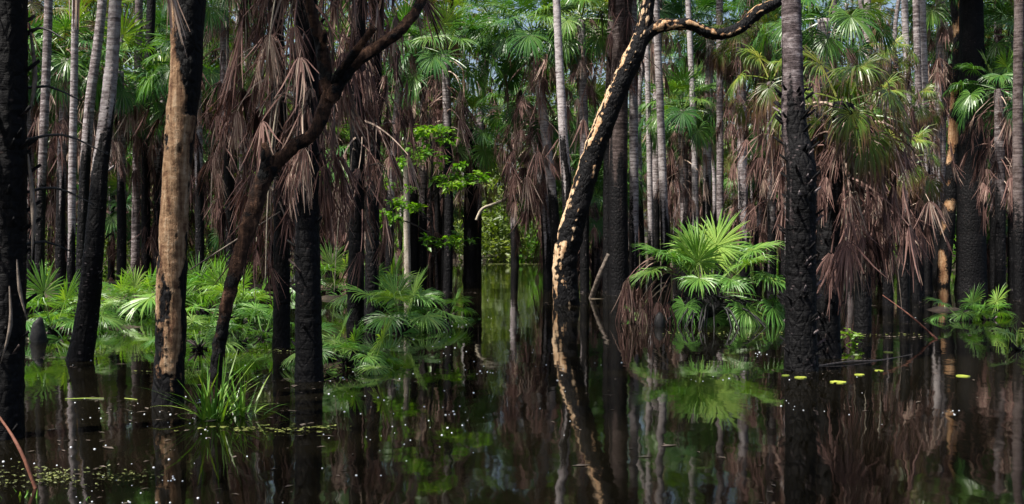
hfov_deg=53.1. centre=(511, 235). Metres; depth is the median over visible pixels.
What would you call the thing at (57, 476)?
weed mat
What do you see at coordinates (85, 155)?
palm tree
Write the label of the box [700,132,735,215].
palm tree
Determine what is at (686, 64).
palm tree
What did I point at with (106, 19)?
palm tree
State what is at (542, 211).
palm tree
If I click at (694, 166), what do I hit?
palm tree
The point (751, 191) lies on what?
palm tree
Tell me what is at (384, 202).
palm tree
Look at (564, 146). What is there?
palm tree
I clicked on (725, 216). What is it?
leafy tree
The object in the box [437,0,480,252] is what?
palm tree
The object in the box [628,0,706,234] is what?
leafy tree
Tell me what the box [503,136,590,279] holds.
palm tree
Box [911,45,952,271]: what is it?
palm tree
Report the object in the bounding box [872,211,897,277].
palm tree
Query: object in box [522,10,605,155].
leafy tree
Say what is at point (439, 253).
palm tree
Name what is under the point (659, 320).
tree stump
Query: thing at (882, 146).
palm tree
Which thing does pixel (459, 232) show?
bush
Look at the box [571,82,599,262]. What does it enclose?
palm tree
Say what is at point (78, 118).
palm tree
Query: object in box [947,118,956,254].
palm tree
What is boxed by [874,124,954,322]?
palm tree
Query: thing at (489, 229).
bush
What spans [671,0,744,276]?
palm tree
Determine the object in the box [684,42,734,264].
palm tree
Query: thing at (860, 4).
palm tree
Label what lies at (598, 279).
fallen log
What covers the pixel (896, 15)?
palm tree
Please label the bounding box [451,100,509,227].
leafy tree
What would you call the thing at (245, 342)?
young palm
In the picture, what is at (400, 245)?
palm tree
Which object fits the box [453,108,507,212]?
leafy tree
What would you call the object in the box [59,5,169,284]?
palm tree
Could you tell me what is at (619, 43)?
palm tree
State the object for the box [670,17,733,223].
leafy tree
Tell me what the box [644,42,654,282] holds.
palm tree
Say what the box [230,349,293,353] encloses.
weed mat
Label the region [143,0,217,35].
palm tree
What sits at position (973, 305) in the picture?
palm seedling
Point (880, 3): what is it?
palm tree
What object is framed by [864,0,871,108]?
palm tree
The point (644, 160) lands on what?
leafy tree
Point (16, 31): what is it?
palm tree
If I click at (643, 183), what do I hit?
palm tree
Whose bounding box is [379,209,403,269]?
palm tree
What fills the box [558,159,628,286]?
palm tree
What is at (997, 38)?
palm tree
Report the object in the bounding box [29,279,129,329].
young palm
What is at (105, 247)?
bush
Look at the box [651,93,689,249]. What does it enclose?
palm tree
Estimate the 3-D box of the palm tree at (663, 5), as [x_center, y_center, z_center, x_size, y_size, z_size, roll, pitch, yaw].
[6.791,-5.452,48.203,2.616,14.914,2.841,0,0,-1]
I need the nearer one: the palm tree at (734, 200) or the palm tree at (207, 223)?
the palm tree at (207, 223)
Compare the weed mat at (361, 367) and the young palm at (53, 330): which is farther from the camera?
the young palm at (53, 330)
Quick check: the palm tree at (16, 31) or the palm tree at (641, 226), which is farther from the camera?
the palm tree at (641, 226)
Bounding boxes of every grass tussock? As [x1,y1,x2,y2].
[0,488,36,497]
[136,341,287,421]
[210,372,283,417]
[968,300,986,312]
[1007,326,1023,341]
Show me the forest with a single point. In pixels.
(482, 11)
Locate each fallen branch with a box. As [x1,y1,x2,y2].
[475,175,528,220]
[819,354,911,365]
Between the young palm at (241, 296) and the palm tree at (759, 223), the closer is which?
the young palm at (241, 296)
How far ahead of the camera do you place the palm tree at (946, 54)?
37.36 m
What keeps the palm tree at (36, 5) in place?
on the ground
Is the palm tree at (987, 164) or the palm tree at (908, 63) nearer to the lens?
the palm tree at (908, 63)
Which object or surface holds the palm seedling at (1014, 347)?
on the ground
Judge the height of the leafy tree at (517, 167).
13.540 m
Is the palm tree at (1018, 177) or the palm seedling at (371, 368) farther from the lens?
the palm tree at (1018, 177)
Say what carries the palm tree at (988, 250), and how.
on the ground
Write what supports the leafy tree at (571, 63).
on the ground
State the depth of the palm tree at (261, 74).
48.52 m
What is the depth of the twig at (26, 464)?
6.49 m
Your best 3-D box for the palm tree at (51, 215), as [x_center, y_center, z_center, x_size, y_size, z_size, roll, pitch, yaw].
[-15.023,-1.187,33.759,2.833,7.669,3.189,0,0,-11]
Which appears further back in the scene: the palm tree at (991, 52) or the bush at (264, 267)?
the bush at (264, 267)
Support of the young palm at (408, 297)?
on the ground
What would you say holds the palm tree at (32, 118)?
on the ground
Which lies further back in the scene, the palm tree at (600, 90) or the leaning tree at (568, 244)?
the palm tree at (600, 90)
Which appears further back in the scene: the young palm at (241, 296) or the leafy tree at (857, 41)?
the leafy tree at (857, 41)
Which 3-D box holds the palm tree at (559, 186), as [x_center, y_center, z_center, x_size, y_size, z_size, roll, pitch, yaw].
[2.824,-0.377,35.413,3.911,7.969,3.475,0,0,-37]
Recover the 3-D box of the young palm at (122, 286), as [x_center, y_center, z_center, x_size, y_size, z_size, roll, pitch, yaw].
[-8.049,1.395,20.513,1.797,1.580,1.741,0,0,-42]
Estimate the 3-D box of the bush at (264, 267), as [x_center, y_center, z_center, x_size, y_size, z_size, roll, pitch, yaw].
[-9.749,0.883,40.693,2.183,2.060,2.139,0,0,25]
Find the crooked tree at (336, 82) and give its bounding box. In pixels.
[208,0,426,409]
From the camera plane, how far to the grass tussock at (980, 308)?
20.50 m
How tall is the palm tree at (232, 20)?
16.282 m
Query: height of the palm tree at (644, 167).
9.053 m
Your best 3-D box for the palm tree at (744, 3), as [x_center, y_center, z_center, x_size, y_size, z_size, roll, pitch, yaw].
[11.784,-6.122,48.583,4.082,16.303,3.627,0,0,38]
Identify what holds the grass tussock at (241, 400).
on the ground
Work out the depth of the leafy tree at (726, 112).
75.87 m
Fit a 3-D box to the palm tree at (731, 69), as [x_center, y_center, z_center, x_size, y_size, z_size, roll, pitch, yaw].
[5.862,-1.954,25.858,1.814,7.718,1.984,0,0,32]
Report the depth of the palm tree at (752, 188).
40.16 m
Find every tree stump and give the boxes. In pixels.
[29,317,48,341]
[654,312,665,326]
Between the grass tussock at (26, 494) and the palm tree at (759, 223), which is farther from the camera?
the palm tree at (759, 223)
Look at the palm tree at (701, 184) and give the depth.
46.99 m
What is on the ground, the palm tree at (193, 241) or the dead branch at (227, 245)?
the palm tree at (193, 241)
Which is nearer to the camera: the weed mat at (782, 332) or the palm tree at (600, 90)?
the weed mat at (782, 332)
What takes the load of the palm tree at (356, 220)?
on the ground
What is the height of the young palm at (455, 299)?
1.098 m
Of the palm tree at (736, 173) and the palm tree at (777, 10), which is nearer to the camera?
the palm tree at (777, 10)
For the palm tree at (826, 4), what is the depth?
56.89 m
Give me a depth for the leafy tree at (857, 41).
77.09 m
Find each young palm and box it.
[26,258,133,339]
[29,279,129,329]
[60,269,150,316]
[100,265,155,316]
[118,250,258,320]
[139,304,245,353]
[186,258,272,323]
[195,306,272,348]
[200,301,294,339]
[213,278,272,322]
[290,236,397,296]
[326,250,443,309]
[337,266,469,334]
[412,288,480,320]
[611,210,785,326]
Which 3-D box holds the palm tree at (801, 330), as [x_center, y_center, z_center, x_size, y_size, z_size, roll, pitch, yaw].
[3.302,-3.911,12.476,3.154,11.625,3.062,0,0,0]
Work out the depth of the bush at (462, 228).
71.96 m
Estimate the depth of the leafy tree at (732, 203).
84.67 m
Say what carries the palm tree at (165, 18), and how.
on the ground
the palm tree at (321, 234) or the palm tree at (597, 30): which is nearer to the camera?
the palm tree at (321, 234)
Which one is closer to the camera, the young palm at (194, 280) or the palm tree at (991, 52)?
the young palm at (194, 280)
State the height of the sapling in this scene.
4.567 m
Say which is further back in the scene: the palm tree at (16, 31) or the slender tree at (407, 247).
the slender tree at (407, 247)
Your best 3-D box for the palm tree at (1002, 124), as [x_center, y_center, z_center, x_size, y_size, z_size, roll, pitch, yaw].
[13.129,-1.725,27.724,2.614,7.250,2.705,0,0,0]
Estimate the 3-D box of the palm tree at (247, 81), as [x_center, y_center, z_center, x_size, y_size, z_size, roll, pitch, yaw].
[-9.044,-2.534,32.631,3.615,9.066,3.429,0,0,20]
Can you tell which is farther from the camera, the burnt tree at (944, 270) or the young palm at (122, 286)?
the burnt tree at (944, 270)
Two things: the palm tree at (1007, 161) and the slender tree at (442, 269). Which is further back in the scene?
the palm tree at (1007, 161)
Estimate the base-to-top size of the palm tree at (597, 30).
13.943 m
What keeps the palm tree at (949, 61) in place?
on the ground
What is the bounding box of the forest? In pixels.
[33,0,1005,246]
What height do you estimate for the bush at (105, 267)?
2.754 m
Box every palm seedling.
[281,318,392,372]
[286,309,382,370]
[331,312,403,375]
[923,282,992,321]
[945,284,1015,321]
[989,322,1023,349]
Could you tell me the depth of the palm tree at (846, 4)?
65.63 m
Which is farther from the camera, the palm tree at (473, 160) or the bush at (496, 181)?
the bush at (496, 181)
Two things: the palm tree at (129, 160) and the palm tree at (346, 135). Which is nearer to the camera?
the palm tree at (346, 135)
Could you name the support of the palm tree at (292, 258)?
on the ground
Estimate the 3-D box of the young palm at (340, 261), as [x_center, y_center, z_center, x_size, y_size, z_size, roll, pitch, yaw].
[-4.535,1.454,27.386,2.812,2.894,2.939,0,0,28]
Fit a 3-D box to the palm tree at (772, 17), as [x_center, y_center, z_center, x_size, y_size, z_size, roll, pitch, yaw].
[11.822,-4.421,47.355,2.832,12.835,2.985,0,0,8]
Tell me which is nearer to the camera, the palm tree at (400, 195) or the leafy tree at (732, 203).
the palm tree at (400, 195)
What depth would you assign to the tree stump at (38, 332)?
15.41 m
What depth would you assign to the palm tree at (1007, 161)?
49.01 m
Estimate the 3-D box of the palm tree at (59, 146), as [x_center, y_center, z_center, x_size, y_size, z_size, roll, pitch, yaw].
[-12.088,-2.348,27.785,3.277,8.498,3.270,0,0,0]
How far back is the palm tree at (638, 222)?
61.86 m
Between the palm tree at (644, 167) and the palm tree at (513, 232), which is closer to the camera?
the palm tree at (513, 232)
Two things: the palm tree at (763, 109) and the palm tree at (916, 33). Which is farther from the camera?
the palm tree at (916, 33)
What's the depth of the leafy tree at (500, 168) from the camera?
88.38 m
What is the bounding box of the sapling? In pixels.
[379,109,490,308]
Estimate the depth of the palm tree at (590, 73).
40.84 m
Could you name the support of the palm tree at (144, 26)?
on the ground
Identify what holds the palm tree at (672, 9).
on the ground
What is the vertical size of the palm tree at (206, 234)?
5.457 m
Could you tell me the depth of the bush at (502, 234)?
63.49 m
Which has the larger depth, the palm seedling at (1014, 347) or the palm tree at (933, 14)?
the palm tree at (933, 14)
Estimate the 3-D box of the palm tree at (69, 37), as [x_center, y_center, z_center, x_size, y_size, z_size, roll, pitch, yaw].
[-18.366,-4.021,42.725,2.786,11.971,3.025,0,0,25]
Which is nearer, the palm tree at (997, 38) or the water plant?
the water plant
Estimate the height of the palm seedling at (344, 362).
1.119 m
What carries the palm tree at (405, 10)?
on the ground
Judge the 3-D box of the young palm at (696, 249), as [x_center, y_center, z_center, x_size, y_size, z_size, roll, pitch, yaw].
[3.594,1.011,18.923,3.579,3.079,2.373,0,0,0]
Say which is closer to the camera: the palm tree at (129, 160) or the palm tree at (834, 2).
the palm tree at (834, 2)
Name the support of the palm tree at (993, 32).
on the ground
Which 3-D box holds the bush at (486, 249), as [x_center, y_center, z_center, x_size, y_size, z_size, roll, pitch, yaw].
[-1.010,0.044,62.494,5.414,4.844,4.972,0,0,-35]
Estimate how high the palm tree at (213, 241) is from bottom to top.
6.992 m
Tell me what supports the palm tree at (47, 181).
on the ground
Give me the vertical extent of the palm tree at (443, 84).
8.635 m
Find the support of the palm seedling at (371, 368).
on the ground
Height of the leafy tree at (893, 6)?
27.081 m
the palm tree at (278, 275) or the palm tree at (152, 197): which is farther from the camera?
the palm tree at (152, 197)
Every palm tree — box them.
[0,0,189,440]
[26,8,87,288]
[27,0,122,289]
[28,0,71,65]
[28,2,58,169]
[30,0,143,190]
[33,0,52,318]
[34,107,83,282]
[35,153,55,250]
[39,2,101,258]
[57,67,97,215]
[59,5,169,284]
[65,0,121,360]
[66,0,78,298]
[74,0,106,308]
[76,160,153,281]
[78,142,132,241]
[84,0,161,279]
[88,4,132,243]
[113,36,191,281]
[113,47,214,282]
[129,2,161,67]
[130,0,142,280]
[132,0,208,147]
[132,3,248,294]
[140,186,194,271]
[141,0,155,282]
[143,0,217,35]
[152,122,220,253]
[161,0,285,309]
[163,107,215,216]
[188,133,213,271]
[192,202,213,267]
[194,126,258,270]
[194,176,269,279]
[197,0,390,381]
[202,18,269,245]
[213,0,348,347]
[223,142,294,283]
[228,2,258,149]
[236,0,252,281]
[238,182,294,273]
[242,6,249,154]
[251,0,266,268]
[286,8,382,279]
[288,107,348,279]
[290,242,293,260]
[318,0,422,328]
[319,120,365,278]
[321,1,351,262]
[325,108,413,284]
[334,0,455,321]
[367,0,453,289]
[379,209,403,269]
[380,61,419,272]
[382,103,402,263]
[385,0,469,283]
[387,0,509,292]
[388,103,463,276]
[394,126,419,246]
[400,97,463,279]
[418,180,463,272]
[429,83,511,281]
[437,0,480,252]
[438,93,464,203]
[454,0,525,274]
[472,0,593,288]
[472,56,588,287]
[488,59,531,264]
[501,62,594,268]
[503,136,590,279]
[522,0,641,292]
[536,0,607,181]
[553,0,571,214]
[554,112,644,281]
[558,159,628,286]
[571,77,640,253]
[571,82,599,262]
[588,1,607,78]
[589,139,646,257]
[594,0,674,295]
[602,1,613,292]
[629,0,638,290]
[637,0,677,126]
[637,0,697,278]
[638,59,645,270]
[638,60,652,261]
[638,61,727,280]
[641,130,673,218]
[641,133,647,253]
[642,86,700,265]
[642,178,672,249]
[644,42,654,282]
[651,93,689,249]
[653,0,670,286]
[662,39,687,248]
[665,101,728,267]
[666,143,697,263]
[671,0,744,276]
[675,50,703,100]
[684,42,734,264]
[685,0,698,280]
[698,157,716,219]
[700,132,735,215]
[708,10,776,298]
[716,0,723,283]
[723,42,812,316]
[723,80,780,282]
[724,126,758,230]
[724,162,750,244]
[725,49,752,241]
[729,0,776,28]
[734,149,777,271]
[736,0,762,38]
[739,0,845,276]
[746,11,780,62]
[748,0,897,232]
[750,25,758,239]
[762,41,931,358]
[772,0,825,371]
[780,22,785,303]
[806,88,860,134]
[807,4,813,119]
[815,69,920,333]
[818,0,853,26]
[821,0,858,77]
[828,71,901,286]
[832,0,837,81]
[847,0,899,55]
[857,33,922,305]
[858,0,863,40]
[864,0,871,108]
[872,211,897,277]
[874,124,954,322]
[892,83,965,301]
[893,0,900,273]
[898,0,956,282]
[901,0,911,292]
[909,0,992,226]
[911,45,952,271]
[912,0,924,294]
[920,0,932,290]
[930,14,1008,138]
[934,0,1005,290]
[942,45,1023,294]
[946,84,1007,261]
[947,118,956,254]
[951,0,1023,289]
[952,159,1007,278]
[983,0,1013,281]
[984,23,1010,48]
[990,94,1023,258]
[991,0,1023,300]
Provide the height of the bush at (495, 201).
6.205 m
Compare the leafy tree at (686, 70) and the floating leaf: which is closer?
the floating leaf
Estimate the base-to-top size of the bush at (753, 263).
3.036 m
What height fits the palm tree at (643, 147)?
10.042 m
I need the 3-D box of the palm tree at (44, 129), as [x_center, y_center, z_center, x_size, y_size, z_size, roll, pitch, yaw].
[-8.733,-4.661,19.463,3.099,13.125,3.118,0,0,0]
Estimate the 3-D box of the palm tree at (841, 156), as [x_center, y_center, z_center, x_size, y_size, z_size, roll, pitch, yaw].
[4.321,-0.389,13.607,2.176,4.579,2.219,0,0,32]
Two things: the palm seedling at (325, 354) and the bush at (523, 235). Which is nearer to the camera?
the palm seedling at (325, 354)
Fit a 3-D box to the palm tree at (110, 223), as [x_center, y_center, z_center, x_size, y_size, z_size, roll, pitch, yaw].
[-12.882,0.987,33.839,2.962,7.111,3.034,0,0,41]
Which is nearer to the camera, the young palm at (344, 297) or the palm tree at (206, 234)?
the young palm at (344, 297)
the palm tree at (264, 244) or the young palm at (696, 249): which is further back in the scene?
the palm tree at (264, 244)
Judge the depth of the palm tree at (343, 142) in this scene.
33.36 m
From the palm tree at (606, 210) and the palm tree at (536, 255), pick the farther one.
the palm tree at (536, 255)
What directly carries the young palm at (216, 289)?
on the ground
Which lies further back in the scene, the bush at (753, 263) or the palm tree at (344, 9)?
the palm tree at (344, 9)
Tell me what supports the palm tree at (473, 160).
on the ground
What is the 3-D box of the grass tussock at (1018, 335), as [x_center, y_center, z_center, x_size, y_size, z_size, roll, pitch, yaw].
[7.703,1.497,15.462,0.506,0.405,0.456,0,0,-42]
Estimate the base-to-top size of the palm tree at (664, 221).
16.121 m
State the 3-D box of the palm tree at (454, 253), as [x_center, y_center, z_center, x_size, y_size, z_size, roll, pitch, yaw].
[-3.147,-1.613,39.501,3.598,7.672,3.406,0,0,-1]
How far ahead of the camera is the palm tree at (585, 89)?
28.80 m
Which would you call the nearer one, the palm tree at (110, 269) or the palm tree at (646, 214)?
the palm tree at (110, 269)
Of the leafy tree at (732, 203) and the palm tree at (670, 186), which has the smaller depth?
the palm tree at (670, 186)
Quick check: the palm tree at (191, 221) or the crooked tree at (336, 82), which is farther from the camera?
the palm tree at (191, 221)
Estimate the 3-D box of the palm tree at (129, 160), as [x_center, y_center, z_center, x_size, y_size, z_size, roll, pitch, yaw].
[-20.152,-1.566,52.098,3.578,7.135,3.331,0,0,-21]
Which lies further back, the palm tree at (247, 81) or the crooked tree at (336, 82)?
the palm tree at (247, 81)
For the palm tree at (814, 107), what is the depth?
34.06 m
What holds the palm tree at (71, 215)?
on the ground
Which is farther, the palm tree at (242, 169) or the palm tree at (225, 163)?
the palm tree at (242, 169)
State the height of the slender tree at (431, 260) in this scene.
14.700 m
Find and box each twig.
[0,416,36,488]
[883,295,937,338]
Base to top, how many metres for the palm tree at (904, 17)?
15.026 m
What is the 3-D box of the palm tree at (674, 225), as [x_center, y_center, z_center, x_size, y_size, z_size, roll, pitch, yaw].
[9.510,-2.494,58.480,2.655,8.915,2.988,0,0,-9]
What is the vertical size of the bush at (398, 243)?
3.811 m
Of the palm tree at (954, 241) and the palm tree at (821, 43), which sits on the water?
the palm tree at (821, 43)
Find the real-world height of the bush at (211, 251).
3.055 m
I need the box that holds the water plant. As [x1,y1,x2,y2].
[840,327,863,344]
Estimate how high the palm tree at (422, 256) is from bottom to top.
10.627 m
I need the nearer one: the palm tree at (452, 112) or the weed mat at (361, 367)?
the weed mat at (361, 367)
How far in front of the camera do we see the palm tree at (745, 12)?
59.36 m
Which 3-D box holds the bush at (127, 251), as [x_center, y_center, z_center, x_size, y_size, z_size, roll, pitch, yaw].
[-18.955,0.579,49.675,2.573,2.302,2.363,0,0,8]
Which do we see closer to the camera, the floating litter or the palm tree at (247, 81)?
the floating litter
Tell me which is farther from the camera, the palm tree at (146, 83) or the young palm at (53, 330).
the palm tree at (146, 83)
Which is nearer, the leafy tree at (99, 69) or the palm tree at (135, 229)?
the palm tree at (135, 229)
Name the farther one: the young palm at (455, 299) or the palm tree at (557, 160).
the palm tree at (557, 160)
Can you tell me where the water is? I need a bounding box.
[0,261,1023,503]
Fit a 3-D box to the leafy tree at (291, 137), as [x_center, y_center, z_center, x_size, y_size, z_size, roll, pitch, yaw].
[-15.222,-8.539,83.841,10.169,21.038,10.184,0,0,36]
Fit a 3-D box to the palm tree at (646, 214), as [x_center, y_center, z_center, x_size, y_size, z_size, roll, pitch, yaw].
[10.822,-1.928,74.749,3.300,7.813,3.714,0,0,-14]
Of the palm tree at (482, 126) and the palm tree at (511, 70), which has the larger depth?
the palm tree at (482, 126)
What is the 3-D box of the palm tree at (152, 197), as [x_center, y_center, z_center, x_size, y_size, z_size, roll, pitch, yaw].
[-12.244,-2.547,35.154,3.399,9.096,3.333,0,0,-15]
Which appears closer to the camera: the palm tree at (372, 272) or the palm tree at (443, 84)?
the palm tree at (372, 272)
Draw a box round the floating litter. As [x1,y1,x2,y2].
[11,290,1015,503]
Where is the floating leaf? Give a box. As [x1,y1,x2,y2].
[830,380,845,383]
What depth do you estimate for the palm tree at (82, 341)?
13.06 m
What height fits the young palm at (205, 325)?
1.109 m
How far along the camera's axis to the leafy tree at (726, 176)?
94.86 m
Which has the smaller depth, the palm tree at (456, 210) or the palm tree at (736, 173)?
the palm tree at (456, 210)
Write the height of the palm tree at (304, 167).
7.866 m
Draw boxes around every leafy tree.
[36,2,132,216]
[285,9,381,250]
[418,4,501,144]
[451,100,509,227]
[452,115,523,211]
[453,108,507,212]
[457,137,519,211]
[494,137,560,198]
[519,1,604,193]
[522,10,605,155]
[554,0,685,176]
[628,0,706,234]
[628,82,702,234]
[628,89,711,248]
[642,0,735,210]
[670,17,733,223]
[684,54,752,236]
[695,44,735,216]
[700,134,780,241]
[723,9,779,207]
[803,2,862,76]
[831,1,931,112]
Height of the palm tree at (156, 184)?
7.665 m
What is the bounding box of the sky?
[39,0,989,236]
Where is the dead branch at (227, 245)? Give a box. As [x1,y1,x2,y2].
[189,211,279,269]
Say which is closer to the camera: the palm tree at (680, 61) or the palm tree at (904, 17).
the palm tree at (904, 17)
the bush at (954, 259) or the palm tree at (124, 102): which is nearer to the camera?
the palm tree at (124, 102)
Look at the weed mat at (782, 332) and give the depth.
16.59 m
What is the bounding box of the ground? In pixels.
[27,237,1007,367]
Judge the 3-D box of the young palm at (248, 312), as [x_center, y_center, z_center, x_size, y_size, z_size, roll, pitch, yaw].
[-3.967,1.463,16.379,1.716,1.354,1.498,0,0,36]
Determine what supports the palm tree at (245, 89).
on the ground
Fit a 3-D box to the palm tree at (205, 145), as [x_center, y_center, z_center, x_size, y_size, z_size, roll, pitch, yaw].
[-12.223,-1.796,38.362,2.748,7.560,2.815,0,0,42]
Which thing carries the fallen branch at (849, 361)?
on the water
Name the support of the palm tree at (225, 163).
on the ground
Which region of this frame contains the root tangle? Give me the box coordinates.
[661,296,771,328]
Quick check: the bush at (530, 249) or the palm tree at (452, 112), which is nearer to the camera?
the palm tree at (452, 112)
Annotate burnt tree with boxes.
[151,0,205,405]
[935,0,958,285]
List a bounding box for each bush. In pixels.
[45,214,115,255]
[45,224,130,277]
[103,235,129,263]
[151,210,222,271]
[187,229,268,271]
[248,234,292,276]
[379,232,403,251]
[453,189,507,252]
[453,203,488,253]
[454,173,538,261]
[454,179,506,249]
[455,206,533,261]
[459,180,527,251]
[481,187,541,261]
[483,214,539,252]
[505,217,541,261]
[727,247,777,271]
[952,235,1007,265]
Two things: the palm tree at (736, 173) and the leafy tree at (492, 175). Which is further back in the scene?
the leafy tree at (492, 175)
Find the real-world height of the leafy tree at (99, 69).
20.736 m
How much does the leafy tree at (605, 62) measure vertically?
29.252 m
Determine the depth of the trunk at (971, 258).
29.70 m
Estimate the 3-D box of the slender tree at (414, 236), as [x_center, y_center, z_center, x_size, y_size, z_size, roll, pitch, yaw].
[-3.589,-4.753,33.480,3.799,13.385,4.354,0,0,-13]
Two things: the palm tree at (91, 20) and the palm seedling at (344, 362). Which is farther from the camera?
the palm tree at (91, 20)
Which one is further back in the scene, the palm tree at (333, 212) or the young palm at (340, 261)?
the palm tree at (333, 212)
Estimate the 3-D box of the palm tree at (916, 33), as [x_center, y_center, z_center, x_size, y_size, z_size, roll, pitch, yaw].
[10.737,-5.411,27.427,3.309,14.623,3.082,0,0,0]
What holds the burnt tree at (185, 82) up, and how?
on the ground
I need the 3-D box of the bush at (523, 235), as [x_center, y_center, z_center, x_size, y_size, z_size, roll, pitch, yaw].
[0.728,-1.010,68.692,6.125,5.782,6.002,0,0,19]
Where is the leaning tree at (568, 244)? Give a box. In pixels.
[552,0,781,304]
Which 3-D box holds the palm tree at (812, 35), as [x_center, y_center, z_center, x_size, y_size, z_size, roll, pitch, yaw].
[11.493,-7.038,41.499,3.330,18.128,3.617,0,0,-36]
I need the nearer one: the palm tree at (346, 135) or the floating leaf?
the floating leaf
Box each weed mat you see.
[0,462,227,488]
[174,424,335,432]
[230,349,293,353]
[324,366,416,368]
[644,330,947,336]
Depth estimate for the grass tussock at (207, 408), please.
8.95 m
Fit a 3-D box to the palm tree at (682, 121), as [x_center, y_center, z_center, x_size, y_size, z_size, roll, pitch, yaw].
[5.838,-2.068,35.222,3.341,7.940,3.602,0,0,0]
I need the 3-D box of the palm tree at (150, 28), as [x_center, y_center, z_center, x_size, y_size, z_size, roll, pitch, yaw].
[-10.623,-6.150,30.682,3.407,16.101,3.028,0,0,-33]
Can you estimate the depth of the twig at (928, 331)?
15.98 m
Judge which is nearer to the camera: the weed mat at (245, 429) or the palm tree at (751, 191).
the weed mat at (245, 429)
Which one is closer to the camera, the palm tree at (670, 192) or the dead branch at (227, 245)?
the dead branch at (227, 245)
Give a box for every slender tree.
[403,0,414,289]
[410,93,417,283]
[427,19,432,278]
[432,1,440,279]
[441,0,453,281]
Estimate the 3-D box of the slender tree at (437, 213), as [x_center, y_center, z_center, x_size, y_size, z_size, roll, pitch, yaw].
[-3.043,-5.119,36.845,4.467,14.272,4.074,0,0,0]
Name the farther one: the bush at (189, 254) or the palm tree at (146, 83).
the bush at (189, 254)
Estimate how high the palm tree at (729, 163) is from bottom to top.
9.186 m
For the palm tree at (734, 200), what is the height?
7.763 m
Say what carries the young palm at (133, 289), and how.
on the ground
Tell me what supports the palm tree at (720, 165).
on the ground
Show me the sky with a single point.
(890, 4)
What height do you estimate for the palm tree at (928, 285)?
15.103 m
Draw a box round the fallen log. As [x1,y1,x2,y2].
[589,253,609,297]
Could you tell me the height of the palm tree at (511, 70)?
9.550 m
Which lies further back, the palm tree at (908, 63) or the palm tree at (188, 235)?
the palm tree at (188, 235)
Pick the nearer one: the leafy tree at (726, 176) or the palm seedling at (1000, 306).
the palm seedling at (1000, 306)
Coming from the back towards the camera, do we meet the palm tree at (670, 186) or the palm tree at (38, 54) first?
the palm tree at (670, 186)
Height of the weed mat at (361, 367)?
0.012 m
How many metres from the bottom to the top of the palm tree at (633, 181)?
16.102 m
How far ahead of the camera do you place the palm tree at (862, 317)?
16.66 m
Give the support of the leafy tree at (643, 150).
on the ground
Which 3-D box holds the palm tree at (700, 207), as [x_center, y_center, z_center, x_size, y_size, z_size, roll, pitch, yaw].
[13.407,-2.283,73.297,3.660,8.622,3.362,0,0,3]
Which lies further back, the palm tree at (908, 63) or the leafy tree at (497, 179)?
the leafy tree at (497, 179)
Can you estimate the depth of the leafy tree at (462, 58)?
93.63 m
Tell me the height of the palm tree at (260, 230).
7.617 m

